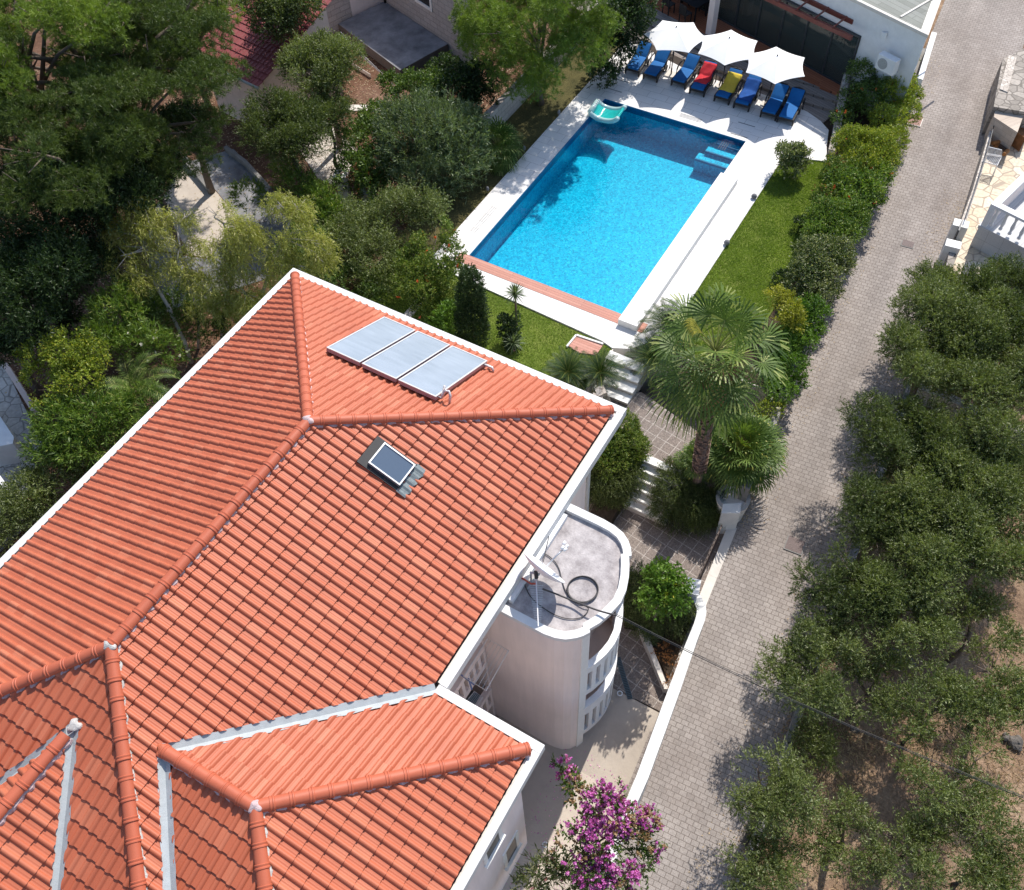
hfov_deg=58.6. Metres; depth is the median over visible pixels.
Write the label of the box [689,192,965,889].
fallen leaves
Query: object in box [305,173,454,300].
arching shrub
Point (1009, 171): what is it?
crazy terrace
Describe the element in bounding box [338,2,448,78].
stone platform
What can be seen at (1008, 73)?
wall coping
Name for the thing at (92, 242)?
evergreen oak
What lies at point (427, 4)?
window
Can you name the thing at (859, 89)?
tree
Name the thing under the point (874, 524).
olive tree
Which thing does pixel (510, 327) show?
ivy column
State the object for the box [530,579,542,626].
aerial
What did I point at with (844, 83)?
terrace wall
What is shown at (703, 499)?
trailing rosemary
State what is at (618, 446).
clipped hedge
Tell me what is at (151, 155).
evergreen oak
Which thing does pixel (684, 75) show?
sun lounger
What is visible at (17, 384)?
garden wall
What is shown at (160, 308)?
oleander
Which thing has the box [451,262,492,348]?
cypress
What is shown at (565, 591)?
roof cable
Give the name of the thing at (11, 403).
neighbour paving
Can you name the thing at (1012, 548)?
olive tree
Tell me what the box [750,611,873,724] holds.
olive tree
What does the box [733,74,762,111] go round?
sun lounger
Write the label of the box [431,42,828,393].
pool deck
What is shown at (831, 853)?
olive tree
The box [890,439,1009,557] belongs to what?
olive tree
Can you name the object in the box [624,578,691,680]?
flower bed
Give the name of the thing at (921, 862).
olive tree
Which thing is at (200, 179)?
path edging
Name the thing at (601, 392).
rock edging
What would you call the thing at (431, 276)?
pomegranate bush
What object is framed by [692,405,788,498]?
bushy fan palm
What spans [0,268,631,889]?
house
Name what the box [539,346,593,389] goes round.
cycad
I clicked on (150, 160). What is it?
evergreen oak
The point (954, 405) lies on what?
dry stone wall
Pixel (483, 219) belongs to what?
drain slots
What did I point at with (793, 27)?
glass door
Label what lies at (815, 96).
villa steps
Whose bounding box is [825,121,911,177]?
yellow flecked shrub
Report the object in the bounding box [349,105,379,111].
brick path
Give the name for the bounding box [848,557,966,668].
olive tree
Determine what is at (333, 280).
dark shrub
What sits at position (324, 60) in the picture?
olive tree
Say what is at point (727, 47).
parasol
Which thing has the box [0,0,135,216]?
umbrella pine
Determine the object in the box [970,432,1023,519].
olive tree
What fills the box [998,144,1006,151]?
log
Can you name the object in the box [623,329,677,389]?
cycad
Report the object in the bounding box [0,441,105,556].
grey green bush
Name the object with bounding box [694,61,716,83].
towel
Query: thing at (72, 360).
yellow green bush
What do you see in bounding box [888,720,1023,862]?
olive tree
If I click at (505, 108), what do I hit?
boundary wall
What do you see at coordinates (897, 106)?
golden shrub
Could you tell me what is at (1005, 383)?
olive tree
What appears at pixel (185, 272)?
drooping tree
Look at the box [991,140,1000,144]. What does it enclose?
log
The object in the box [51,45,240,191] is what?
umbrella pine
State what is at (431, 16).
stone house
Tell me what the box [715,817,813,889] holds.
olive tree
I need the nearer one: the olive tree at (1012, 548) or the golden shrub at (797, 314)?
the olive tree at (1012, 548)
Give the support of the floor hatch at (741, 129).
on the pool deck at (752, 166)
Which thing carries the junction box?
attached to the villa
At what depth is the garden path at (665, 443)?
30.41 m
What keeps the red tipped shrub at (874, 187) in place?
on the retaining wall at (745, 494)
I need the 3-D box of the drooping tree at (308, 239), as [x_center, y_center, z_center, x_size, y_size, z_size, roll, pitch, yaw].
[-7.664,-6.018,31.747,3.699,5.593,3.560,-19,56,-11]
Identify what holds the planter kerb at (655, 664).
on the courtyard paving at (648, 542)
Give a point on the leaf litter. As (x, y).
(212, 344)
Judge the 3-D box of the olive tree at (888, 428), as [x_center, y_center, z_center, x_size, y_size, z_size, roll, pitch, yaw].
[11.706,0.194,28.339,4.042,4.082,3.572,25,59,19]
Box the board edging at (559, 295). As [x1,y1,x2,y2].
[456,252,647,331]
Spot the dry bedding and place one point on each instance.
(665, 653)
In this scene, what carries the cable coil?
on the house at (266, 566)
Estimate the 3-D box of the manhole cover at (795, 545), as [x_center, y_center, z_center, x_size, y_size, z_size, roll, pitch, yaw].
[8.942,3.158,28.839,0.590,0.032,0.570,21,58,17]
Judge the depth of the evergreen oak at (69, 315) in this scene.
31.88 m
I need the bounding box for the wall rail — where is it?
[965,125,993,217]
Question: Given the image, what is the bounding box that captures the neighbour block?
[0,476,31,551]
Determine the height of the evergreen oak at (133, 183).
6.155 m
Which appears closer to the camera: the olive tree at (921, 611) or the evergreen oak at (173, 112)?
the olive tree at (921, 611)
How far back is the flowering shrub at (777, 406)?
29.89 m
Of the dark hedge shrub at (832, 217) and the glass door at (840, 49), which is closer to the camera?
the dark hedge shrub at (832, 217)
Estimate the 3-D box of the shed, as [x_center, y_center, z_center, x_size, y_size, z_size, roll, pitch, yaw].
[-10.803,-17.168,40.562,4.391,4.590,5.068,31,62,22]
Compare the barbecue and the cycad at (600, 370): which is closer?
the cycad at (600, 370)
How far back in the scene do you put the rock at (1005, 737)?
25.25 m
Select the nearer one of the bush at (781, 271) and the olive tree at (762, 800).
the olive tree at (762, 800)
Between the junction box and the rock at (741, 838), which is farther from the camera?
the junction box
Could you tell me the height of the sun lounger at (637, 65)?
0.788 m
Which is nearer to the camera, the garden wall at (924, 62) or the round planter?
the round planter
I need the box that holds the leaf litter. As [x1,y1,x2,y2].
[0,7,520,485]
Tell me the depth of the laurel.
39.64 m
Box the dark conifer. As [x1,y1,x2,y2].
[230,0,326,47]
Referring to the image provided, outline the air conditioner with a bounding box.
[875,51,900,76]
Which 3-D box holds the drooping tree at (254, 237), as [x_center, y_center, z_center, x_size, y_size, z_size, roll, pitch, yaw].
[-9.565,-5.350,31.483,3.121,5.408,3.822,25,59,19]
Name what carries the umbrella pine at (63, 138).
on the ground at (886, 792)
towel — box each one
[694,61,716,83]
[718,71,741,92]
[736,77,761,103]
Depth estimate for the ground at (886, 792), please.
26.32 m
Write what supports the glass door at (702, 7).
in the villa
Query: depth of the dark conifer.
37.33 m
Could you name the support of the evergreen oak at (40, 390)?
on the ground at (886, 792)
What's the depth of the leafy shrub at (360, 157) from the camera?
36.55 m
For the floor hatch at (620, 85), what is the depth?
40.65 m
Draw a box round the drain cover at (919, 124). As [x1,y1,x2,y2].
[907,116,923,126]
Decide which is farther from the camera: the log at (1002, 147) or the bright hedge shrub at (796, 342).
the log at (1002, 147)
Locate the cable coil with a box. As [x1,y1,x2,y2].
[567,576,598,602]
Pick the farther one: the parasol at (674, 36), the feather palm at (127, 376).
the parasol at (674, 36)
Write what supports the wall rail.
on the terrace boundary wall at (976, 176)
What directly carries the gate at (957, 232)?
attached to the gate post at (954, 227)
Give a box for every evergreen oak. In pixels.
[0,140,109,303]
[0,224,99,379]
[0,311,48,399]
[22,284,86,353]
[42,218,127,334]
[60,153,177,295]
[84,111,172,227]
[128,136,193,254]
[152,94,219,193]
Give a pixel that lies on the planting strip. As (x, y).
(864, 121)
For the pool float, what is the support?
on the swimming pool
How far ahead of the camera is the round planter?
28.91 m
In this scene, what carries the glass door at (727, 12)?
in the villa
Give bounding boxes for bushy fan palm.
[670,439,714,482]
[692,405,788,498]
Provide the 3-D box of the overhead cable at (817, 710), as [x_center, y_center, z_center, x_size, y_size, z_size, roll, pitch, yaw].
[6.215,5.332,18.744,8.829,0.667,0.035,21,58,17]
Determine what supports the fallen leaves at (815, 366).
on the alley
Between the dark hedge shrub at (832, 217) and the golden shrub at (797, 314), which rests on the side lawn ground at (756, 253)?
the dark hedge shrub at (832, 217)
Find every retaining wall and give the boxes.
[584,349,612,393]
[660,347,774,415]
[737,48,925,501]
[982,48,1023,134]
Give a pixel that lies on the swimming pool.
(598, 213)
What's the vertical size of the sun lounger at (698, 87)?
0.788 m
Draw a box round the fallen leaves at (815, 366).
[741,57,940,531]
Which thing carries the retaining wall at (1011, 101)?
on the ground at (886, 792)
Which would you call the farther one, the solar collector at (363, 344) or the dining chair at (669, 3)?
the dining chair at (669, 3)
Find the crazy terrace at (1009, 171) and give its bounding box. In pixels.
[949,143,1023,275]
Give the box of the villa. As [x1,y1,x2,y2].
[698,0,940,122]
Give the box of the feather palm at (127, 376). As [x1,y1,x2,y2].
[88,349,180,433]
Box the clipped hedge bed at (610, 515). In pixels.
[590,469,635,523]
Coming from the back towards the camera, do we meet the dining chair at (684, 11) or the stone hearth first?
the dining chair at (684, 11)
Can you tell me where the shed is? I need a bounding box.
[198,0,343,137]
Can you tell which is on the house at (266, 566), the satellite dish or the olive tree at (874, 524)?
the satellite dish
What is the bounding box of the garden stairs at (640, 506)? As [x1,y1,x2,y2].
[624,454,685,525]
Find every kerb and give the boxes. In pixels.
[638,628,668,692]
[676,528,736,662]
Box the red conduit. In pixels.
[521,577,535,584]
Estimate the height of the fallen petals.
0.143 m
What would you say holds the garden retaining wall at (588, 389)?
on the lawn ground at (531, 324)
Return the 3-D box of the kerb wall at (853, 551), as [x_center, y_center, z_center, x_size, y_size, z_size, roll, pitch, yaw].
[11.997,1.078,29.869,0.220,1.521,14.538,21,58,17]
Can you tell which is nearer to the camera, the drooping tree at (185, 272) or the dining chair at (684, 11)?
the drooping tree at (185, 272)
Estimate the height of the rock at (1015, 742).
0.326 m
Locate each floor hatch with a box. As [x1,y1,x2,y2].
[605,79,629,92]
[731,122,754,137]
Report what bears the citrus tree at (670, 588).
on the flower bed at (666, 668)
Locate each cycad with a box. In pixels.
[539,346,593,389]
[575,347,627,393]
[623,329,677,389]
[638,297,697,352]
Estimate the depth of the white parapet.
30.47 m
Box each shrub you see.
[270,222,394,304]
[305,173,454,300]
[329,97,404,214]
[370,82,501,210]
[509,842,604,889]
[623,557,698,643]
[754,394,787,425]
[757,291,834,408]
[761,283,811,333]
[781,232,858,308]
[798,186,872,251]
[809,152,887,210]
[814,157,897,216]
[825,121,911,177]
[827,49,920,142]
[867,72,925,129]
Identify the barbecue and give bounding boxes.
[984,112,1022,152]
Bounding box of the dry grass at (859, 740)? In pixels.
[756,277,1023,889]
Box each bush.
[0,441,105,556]
[10,323,112,421]
[15,374,169,479]
[224,156,350,231]
[373,63,449,110]
[388,213,469,327]
[423,50,504,124]
[425,288,463,335]
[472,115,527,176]
[771,267,792,284]
[774,139,813,179]
[791,213,809,233]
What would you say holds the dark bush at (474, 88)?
on the ground at (886, 792)
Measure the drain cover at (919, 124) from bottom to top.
0.032 m
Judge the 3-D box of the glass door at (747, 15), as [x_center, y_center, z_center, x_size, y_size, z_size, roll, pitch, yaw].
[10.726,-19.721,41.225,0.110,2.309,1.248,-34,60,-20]
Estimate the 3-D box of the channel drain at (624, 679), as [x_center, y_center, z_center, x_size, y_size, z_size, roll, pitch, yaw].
[3.292,6.847,26.840,0.150,0.019,1.300,-11,55,-5]
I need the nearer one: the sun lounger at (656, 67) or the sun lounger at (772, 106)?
the sun lounger at (772, 106)
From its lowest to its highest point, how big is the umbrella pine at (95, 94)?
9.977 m
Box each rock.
[739,832,750,846]
[850,727,859,733]
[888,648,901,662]
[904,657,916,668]
[1002,732,1009,740]
[1008,735,1022,751]
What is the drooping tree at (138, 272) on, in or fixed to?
on the ground at (886, 792)
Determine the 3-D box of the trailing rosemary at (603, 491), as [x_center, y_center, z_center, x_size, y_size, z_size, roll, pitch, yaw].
[3.199,1.165,29.886,2.707,2.213,2.083,9,55,9]
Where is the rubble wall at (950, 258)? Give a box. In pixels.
[941,252,955,278]
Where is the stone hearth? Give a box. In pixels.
[1011,127,1023,150]
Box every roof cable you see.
[525,553,588,618]
[542,588,615,615]
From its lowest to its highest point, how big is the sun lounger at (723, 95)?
0.788 m
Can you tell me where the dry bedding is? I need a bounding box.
[651,639,678,687]
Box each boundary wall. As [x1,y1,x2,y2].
[481,1,603,138]
[960,130,991,220]
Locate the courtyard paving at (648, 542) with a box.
[585,385,723,711]
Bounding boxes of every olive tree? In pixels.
[232,83,335,199]
[272,26,369,148]
[304,90,360,169]
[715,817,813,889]
[720,735,827,843]
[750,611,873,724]
[781,711,851,778]
[782,534,913,642]
[791,782,890,889]
[826,469,948,573]
[831,645,920,727]
[833,387,973,485]
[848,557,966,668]
[848,806,963,889]
[873,302,993,403]
[879,475,1000,586]
[883,656,989,758]
[885,256,1023,352]
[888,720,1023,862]
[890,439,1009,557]
[899,400,1023,521]
[912,296,1023,364]
[919,303,1023,419]
[921,577,1023,670]
[936,487,1023,594]
[943,816,1023,889]
[950,648,1023,740]
[954,250,1023,337]
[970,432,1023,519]
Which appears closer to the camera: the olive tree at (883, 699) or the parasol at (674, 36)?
the olive tree at (883, 699)
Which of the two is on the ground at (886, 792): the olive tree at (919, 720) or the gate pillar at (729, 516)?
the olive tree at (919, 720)
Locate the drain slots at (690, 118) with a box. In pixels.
[680,113,701,121]
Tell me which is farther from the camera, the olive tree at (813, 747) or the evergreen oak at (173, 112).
the evergreen oak at (173, 112)
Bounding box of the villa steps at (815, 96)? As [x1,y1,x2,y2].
[621,6,852,112]
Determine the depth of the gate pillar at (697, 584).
27.13 m
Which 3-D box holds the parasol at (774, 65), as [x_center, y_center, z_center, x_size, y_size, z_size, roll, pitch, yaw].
[10.982,-15.398,38.493,2.698,2.320,2.575,25,59,19]
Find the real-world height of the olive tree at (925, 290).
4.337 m
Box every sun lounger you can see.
[624,41,652,76]
[642,50,671,82]
[670,52,700,89]
[689,59,717,96]
[713,67,743,105]
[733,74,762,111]
[759,82,789,120]
[776,87,805,125]
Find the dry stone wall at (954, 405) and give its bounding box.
[914,384,1023,447]
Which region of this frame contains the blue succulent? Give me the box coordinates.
[639,624,659,645]
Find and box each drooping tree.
[91,195,193,363]
[147,205,211,348]
[180,198,279,339]
[243,186,343,301]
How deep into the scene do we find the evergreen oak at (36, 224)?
29.59 m
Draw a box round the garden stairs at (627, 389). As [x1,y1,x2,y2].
[592,350,646,405]
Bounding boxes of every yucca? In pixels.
[502,328,525,352]
[503,280,526,325]
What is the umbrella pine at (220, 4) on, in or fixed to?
on the ground at (886, 792)
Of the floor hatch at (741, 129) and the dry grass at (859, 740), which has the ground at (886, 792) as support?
the dry grass at (859, 740)
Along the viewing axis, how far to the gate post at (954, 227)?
34.51 m
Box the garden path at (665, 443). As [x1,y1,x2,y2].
[610,392,714,489]
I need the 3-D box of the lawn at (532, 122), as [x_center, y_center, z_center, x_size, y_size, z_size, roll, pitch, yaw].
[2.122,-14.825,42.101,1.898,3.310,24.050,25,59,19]
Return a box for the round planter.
[716,484,750,522]
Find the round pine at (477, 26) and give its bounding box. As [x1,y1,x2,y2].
[447,0,626,105]
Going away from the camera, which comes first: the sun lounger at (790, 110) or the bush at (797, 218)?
the bush at (797, 218)
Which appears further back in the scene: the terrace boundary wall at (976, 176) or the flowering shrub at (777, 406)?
the terrace boundary wall at (976, 176)
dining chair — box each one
[662,0,675,15]
[678,3,691,22]
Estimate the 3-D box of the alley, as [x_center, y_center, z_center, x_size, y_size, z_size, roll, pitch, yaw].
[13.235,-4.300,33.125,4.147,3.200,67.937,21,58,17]
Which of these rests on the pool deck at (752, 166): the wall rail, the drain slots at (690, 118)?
the drain slots at (690, 118)
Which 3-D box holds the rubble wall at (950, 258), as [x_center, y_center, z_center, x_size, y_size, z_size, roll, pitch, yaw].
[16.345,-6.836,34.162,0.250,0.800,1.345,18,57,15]
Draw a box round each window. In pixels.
[415,0,432,11]
[483,828,505,868]
[502,830,522,871]
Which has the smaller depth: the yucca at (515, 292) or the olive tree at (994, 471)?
the olive tree at (994, 471)
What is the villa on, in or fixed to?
on the ground at (886, 792)
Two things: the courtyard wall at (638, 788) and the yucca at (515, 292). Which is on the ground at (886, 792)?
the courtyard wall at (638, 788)
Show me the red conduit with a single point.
(527, 581)
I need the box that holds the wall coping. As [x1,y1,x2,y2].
[999,55,1016,92]
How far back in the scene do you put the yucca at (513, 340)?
31.50 m
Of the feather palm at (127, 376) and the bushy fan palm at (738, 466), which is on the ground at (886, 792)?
the feather palm at (127, 376)
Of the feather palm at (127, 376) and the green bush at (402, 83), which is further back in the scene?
the green bush at (402, 83)
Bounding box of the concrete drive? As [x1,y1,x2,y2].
[149,149,290,314]
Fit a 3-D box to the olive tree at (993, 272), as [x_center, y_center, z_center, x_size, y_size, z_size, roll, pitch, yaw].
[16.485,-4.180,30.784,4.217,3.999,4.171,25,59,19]
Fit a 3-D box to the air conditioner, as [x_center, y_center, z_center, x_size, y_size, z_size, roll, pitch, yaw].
[15.137,-15.342,36.684,0.505,0.680,0.840,-34,60,-20]
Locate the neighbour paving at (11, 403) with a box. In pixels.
[0,366,40,494]
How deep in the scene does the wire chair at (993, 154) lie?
36.46 m
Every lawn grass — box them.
[354,254,610,388]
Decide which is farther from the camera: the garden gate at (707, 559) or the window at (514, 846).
the garden gate at (707, 559)
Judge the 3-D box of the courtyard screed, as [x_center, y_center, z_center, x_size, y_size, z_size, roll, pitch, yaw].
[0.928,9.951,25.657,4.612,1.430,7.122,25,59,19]
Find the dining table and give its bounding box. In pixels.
[669,0,709,22]
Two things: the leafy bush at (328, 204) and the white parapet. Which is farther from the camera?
the leafy bush at (328, 204)
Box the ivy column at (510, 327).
[496,310,522,354]
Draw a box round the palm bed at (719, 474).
[678,399,765,527]
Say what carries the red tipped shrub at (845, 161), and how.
on the side lawn ground at (756, 253)
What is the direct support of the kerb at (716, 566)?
on the alley
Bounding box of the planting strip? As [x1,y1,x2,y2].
[735,100,885,392]
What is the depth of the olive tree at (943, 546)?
25.17 m
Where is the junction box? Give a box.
[881,31,887,38]
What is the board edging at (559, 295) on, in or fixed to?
on the pool deck at (752, 166)
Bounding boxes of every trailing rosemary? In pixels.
[585,454,651,513]
[645,454,728,540]
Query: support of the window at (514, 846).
in the house at (266, 566)
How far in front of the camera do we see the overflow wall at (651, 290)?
33.95 m
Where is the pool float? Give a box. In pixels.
[588,99,626,123]
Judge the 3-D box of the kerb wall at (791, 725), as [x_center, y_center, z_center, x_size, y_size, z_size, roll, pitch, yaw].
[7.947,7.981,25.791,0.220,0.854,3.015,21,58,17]
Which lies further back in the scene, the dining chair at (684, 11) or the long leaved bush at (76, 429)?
the dining chair at (684, 11)
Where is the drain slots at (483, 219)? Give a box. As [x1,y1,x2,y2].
[471,206,493,231]
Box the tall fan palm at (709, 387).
[643,282,792,491]
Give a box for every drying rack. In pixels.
[461,638,508,690]
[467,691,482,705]
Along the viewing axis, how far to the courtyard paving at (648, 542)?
29.08 m
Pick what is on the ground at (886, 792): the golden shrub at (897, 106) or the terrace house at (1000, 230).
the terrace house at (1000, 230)
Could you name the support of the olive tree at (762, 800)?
on the ground at (886, 792)
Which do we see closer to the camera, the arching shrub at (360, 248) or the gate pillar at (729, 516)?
the gate pillar at (729, 516)
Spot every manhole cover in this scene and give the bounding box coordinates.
[783,535,805,555]
[900,239,914,248]
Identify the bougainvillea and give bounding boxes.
[549,754,670,889]
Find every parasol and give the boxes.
[644,20,703,78]
[698,30,756,87]
[746,47,804,105]
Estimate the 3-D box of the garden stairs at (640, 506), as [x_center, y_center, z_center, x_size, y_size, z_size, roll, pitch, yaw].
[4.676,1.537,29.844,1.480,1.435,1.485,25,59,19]
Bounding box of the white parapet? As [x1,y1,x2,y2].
[0,417,27,465]
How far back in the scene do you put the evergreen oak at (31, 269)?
28.76 m
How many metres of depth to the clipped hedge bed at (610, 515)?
29.66 m
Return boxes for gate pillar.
[685,577,700,603]
[716,503,740,533]
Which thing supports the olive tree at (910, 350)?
on the ground at (886, 792)
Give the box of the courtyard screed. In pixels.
[498,688,658,889]
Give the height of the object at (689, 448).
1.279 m
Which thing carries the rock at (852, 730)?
on the ground at (886, 792)
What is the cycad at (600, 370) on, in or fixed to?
on the lawn ground at (531, 324)
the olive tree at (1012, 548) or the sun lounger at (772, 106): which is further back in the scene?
the sun lounger at (772, 106)
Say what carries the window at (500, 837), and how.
in the house at (266, 566)
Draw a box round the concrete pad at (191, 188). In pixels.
[149,166,235,257]
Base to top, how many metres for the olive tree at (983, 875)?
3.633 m
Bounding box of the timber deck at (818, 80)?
[647,0,840,95]
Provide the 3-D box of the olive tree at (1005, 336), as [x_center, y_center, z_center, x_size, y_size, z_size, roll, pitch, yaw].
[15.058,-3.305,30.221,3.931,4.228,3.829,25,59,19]
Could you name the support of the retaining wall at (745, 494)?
on the alley
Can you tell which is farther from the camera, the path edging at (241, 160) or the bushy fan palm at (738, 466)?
the path edging at (241, 160)
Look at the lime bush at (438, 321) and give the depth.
31.72 m
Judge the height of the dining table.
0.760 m
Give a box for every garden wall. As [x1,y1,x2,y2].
[2,363,42,417]
[352,63,370,77]
[907,32,936,111]
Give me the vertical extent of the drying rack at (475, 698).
0.028 m
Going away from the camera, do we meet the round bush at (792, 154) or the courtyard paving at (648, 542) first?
the courtyard paving at (648, 542)
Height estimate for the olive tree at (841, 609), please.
3.882 m
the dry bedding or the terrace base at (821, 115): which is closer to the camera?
the dry bedding
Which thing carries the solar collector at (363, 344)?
on the house at (266, 566)
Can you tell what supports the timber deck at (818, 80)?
on the terrace base at (821, 115)
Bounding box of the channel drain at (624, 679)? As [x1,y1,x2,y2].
[617,657,632,698]
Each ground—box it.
[0,0,1023,889]
[351,251,611,387]
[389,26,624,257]
[674,156,838,365]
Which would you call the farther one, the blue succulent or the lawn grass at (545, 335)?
the lawn grass at (545, 335)
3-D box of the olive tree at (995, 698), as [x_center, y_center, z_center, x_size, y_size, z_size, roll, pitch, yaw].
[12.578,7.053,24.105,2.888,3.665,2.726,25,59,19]
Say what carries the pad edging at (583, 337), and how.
on the brick pad at (584, 345)
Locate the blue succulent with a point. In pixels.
(652, 642)
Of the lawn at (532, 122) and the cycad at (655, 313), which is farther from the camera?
the lawn at (532, 122)
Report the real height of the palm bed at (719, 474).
1.850 m
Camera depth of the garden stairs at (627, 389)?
31.20 m
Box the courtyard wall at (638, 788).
[602,593,705,872]
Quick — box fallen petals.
[517,749,618,889]
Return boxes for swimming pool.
[470,99,745,313]
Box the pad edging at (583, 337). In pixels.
[566,334,603,347]
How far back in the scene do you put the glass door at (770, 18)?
40.80 m
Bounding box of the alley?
[588,0,1023,889]
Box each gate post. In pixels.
[937,238,961,265]
[944,218,969,243]
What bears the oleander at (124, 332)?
on the ground at (886, 792)
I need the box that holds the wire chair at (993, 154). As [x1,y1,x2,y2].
[982,147,1001,177]
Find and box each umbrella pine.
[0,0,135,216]
[0,0,252,153]
[0,61,165,296]
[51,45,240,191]
[146,0,245,58]
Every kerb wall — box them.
[736,817,764,888]
[774,694,805,777]
[808,327,926,672]
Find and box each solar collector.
[326,316,415,365]
[362,331,449,381]
[398,346,493,403]
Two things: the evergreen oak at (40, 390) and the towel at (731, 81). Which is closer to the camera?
the evergreen oak at (40, 390)
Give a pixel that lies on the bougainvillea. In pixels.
(620, 830)
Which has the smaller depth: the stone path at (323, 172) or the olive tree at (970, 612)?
the olive tree at (970, 612)
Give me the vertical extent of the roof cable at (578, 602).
0.284 m
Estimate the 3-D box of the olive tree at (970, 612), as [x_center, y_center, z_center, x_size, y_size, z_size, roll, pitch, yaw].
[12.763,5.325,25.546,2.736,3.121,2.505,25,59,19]
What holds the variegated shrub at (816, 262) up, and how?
on the planting strip
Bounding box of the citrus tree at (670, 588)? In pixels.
[632,555,695,627]
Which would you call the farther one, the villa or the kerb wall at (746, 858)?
the villa
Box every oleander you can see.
[66,271,198,380]
[120,269,286,350]
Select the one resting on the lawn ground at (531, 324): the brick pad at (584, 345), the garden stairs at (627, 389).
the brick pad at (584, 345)
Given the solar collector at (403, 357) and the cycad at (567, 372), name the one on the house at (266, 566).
the solar collector at (403, 357)
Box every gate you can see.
[697,525,721,579]
[953,220,962,239]
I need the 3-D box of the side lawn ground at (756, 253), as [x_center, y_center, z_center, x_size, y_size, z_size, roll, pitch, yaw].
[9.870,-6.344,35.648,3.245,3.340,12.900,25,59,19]
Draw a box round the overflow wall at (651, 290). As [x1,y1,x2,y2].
[618,173,737,331]
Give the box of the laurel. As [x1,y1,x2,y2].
[586,0,665,89]
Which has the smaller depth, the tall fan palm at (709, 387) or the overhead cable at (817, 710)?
the overhead cable at (817, 710)
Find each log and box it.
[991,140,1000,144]
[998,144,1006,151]
[1002,149,1009,155]
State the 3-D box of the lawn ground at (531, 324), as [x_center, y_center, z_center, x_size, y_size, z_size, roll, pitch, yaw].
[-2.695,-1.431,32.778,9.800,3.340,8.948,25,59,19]
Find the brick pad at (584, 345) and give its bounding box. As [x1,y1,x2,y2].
[569,337,602,354]
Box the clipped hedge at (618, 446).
[592,408,652,482]
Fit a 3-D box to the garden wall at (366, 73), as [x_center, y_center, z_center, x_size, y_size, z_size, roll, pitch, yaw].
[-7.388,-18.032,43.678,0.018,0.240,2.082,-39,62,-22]
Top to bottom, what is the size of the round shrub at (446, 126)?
4.572 m
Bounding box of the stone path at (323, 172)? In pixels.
[301,128,356,184]
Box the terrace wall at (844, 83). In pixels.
[827,53,856,155]
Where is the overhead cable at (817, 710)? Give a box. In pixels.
[615,614,1023,797]
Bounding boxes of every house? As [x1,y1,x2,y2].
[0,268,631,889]
[326,0,478,65]
[970,173,1023,267]
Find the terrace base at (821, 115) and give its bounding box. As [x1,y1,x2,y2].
[559,1,847,123]
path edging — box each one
[185,157,209,193]
[224,145,272,193]
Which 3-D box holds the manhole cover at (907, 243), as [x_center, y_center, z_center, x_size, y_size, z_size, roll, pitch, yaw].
[15.341,-7.808,35.332,0.490,0.032,0.490,21,58,17]
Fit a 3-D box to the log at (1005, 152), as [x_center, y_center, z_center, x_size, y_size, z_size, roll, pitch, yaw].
[20.051,-11.863,37.048,0.180,0.228,0.425,32,62,23]
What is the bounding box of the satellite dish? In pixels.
[524,540,568,589]
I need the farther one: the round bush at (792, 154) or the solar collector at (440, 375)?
the round bush at (792, 154)
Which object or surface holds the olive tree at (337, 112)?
on the stone path at (323, 172)
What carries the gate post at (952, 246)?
on the ground at (886, 792)
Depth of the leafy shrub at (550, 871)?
22.34 m
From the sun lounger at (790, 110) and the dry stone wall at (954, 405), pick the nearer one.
the dry stone wall at (954, 405)
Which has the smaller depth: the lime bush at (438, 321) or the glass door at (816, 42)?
the lime bush at (438, 321)
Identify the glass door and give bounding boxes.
[698,2,709,12]
[718,0,738,26]
[734,0,761,38]
[755,0,786,47]
[777,0,811,55]
[800,12,835,74]
[822,25,860,84]
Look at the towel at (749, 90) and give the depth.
39.32 m
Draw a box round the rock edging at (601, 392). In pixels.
[593,385,610,401]
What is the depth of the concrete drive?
37.98 m
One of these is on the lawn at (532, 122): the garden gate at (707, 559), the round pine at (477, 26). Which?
the round pine at (477, 26)

